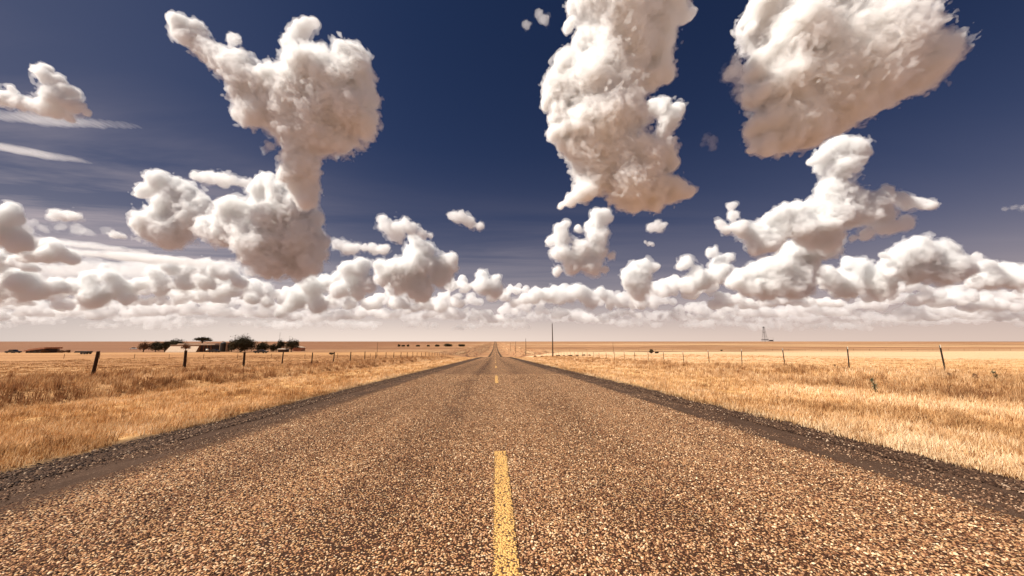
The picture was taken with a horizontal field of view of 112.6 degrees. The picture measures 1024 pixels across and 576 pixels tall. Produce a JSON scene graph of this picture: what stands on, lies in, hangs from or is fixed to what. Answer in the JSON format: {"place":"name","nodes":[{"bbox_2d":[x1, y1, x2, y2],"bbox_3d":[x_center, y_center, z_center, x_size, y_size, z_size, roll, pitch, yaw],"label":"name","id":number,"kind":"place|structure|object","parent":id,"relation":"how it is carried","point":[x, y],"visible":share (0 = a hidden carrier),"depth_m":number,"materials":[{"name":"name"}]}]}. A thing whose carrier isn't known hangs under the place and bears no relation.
{"place":"outdoors","nodes":[
{"label":"outdoors","id":0,"kind":"place"},
{"bbox_2d":[0,341,1023,575],"bbox_3d":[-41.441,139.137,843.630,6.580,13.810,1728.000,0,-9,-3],"label":"road","id":1,"kind":"structure","parent":0,"point":[307,536],"depth_m":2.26,"materials":[{"name":"grey asphalt"}]},
{"bbox_2d":[492,360,520,575],"bbox_3d":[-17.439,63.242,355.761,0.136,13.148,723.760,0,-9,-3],"label":"road marking","id":2,"kind":"object","parent":1,"relation":"on","point":[505,563],"visible":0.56,"depth_m":2.02,"materials":[{"name":"yellow paint"}]},
{"bbox_2d":[0,341,1023,479],"bbox_3d":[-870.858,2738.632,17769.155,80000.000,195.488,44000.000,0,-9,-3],"label":"ground","id":3,"kind":"structure","parent":0,"point":[966,350],"depth_m":146.52,"materials":[{"name":"beige soil"}]},
{"bbox_2d":[4,350,21,352],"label":"parked car","id":4,"kind":"object","parent":3,"relation":"on","point":[12,351],"visible":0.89,"depth_m":137.32,"materials":[{"name":"black paint"}]},
{"bbox_2d":[24,347,62,352],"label":"old shed","id":5,"kind":"structure","parent":3,"relation":"on","point":[51,350],"depth_m":138.77,"materials":[{"name":"black paint"}]},
{"bbox_2d":[74,351,92,353],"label":"trailer","id":6,"kind":"object","parent":3,"relation":"on","point":[85,352],"visible":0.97,"depth_m":118.06,"materials":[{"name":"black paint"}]},
{"bbox_2d":[137,341,152,351],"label":"tree","id":7,"kind":"object","parent":3,"relation":"on","point":[142,346],"visible":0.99,"depth_m":157.30,"materials":[{"name":"green plant"}]},
{"bbox_2d":[150,341,161,351],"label":"tree","id":8,"kind":"object","parent":3,"relation":"on","point":[152,348],"visible":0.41,"depth_m":160.66,"materials":[{"name":"green plant"}]},
{"bbox_2d":[151,341,176,351],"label":"tree","id":9,"kind":"object","parent":3,"relation":"on","point":[165,345],"visible":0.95,"depth_m":159.19,"materials":[{"name":"green plant"}]},
{"bbox_2d":[170,338,184,343],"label":"tree","id":10,"kind":"object","parent":3,"relation":"on","point":[176,341],"visible":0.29,"depth_m":184.16,"materials":[{"name":"green plant"}]},
{"bbox_2d":[181,344,190,349],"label":"tree","id":11,"kind":"object","parent":3,"relation":"on","point":[185,346],"visible":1,"depth_m":148.67,"materials":[{"name":"green plant"}]},
{"bbox_2d":[165,343,219,351],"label":"metal shed","id":12,"kind":"structure","parent":3,"relation":"on","point":[200,347],"depth_m":158.97,"materials":[{"name":"metal"}]},
{"bbox_2d":[200,345,211,351],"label":"door","id":13,"kind":"structure","parent":12,"relation":"in","point":[202,346],"depth_m":159.35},
{"bbox_2d":[194,336,211,342],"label":"tree","id":14,"kind":"object","parent":3,"relation":"on","point":[202,339],"visible":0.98,"depth_m":188.69,"materials":[{"name":"green plant"}]},
{"bbox_2d":[208,349,220,351],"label":"parked car","id":15,"kind":"object","parent":3,"relation":"on","point":[213,350],"visible":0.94,"depth_m":150.53,"materials":[{"name":"black paint"}]},
{"bbox_2d":[63,353,370,358],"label":"wire fence","id":16,"kind":"object","parent":3,"relation":"on","point":[251,355],"visible":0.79,"depth_m":68.60,"materials":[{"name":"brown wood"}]},
{"bbox_2d":[219,342,226,351],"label":"grain silo","id":17,"kind":"object","parent":3,"relation":"on","point":[223,347],"visible":0.92,"depth_m":160.47,"materials":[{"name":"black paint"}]},
{"bbox_2d":[0,355,476,471],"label":"dry grass","id":18,"kind":"structure","parent":3,"relation":"on","point":[50,436],"depth_m":9.76,"materials":[{"name":"yellow plant"}]},
{"bbox_2d":[228,334,256,351],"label":"tree","id":19,"kind":"object","parent":3,"relation":"on","point":[243,343],"visible":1,"depth_m":154.63,"materials":[{"name":"green plant"}]},
{"bbox_2d":[253,350,268,352],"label":"parked car","id":20,"kind":"object","parent":3,"relation":"on","point":[258,351],"visible":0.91,"depth_m":128.64,"materials":[{"name":"black paint"}]},
{"bbox_2d":[255,341,269,350],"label":"tree","id":21,"kind":"object","parent":3,"relation":"on","point":[263,346],"visible":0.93,"depth_m":159.55,"materials":[{"name":"green plant"}]},
{"bbox_2d":[268,343,277,350],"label":"tree","id":22,"kind":"object","parent":3,"relation":"on","point":[273,347],"visible":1,"depth_m":161.84,"materials":[{"name":"green plant"}]},
{"bbox_2d":[91,350,465,374],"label":"wire fence","id":23,"kind":"object","parent":3,"relation":"on","point":[95,363],"visible":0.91,"depth_m":21.62,"materials":[{"name":"brown wood"}]},
{"bbox_2d":[276,338,285,348],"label":"tree","id":24,"kind":"object","parent":3,"relation":"on","point":[280,343],"visible":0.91,"depth_m":164.44,"materials":[{"name":"green plant"}]},
{"bbox_2d":[277,348,288,351],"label":"shed","id":25,"kind":"structure","parent":3,"relation":"on","point":[283,349],"depth_m":156.57,"materials":[{"name":"white paint"}]},
{"bbox_2d":[283,336,299,351],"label":"tree","id":26,"kind":"object","parent":3,"relation":"on","point":[292,344],"visible":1,"depth_m":158.64,"materials":[{"name":"green plant"}]},
{"bbox_2d":[292,346,305,350],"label":"shed","id":27,"kind":"structure","parent":3,"relation":"on","point":[301,348],"depth_m":181.89,"materials":[{"name":"metal"}]},
{"bbox_2d":[0,362,1023,492],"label":"verge gravel","id":28,"kind":"structure","parent":3,"relation":"on","point":[320,398],"depth_m":3.94,"materials":[{"name":"grey gravel"}]},
{"bbox_2d":[552,324,552,356],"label":"utility pole","id":29,"kind":"object","parent":3,"relation":"on","point":[552,340],"visible":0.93,"depth_m":93.42,"materials":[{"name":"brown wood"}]},
{"bbox_2d":[525,345,945,372],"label":"wire fence","id":30,"kind":"object","parent":3,"relation":"on","point":[940,351],"visible":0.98,"depth_m":22.69,"materials":[{"name":"wood"},{"name":"wire"}]},
{"bbox_2d":[761,327,768,341],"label":"drilling derrick","id":31,"kind":"object","parent":3,"relation":"on","point":[765,336],"visible":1,"depth_m":1540.15,"materials":[{"name":"metal"}]},
{"bbox_2d":[514,354,1023,480],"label":"dry grass","id":32,"kind":"structure","parent":3,"relation":"on","point":[949,428],"depth_m":8.86,"materials":[{"name":"yellow plant"}]},
{"bbox_2d":[534,349,1010,354],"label":"wire fence","id":33,"kind":"object","parent":3,"relation":"on","point":[772,350],"visible":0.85,"depth_m":179.91,"materials":[{"name":"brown metal"}]},
{"bbox_2d":[868,378,877,391],"bbox_3d":[10.828,2.896,10.211,0.231,0.495,0.204,0,-9,-3],"label":"weed","id":34,"kind":"object","parent":3,"relation":"on","point":[873,382],"visible":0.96,"depth_m":10.20,"materials":[{"name":"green plant"}]},
{"bbox_2d":[0,341,1023,518],"bbox_3d":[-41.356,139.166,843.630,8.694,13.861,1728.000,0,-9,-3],"label":"road shoulder","id":35,"kind":"object","parent":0,"point":[92,471],"visible":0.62,"depth_m":3.42,"materials":[{"name":"gravel"},{"name":"dirt"}]},
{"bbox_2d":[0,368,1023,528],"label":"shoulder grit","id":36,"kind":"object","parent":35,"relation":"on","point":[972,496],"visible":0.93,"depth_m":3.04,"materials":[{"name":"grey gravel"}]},
{"bbox_2d":[0,0,1023,340],"label":"sky","id":37,"kind":"structure","parent":0,"point":[218,170],"materials":[{"name":"blue"}]}
]}

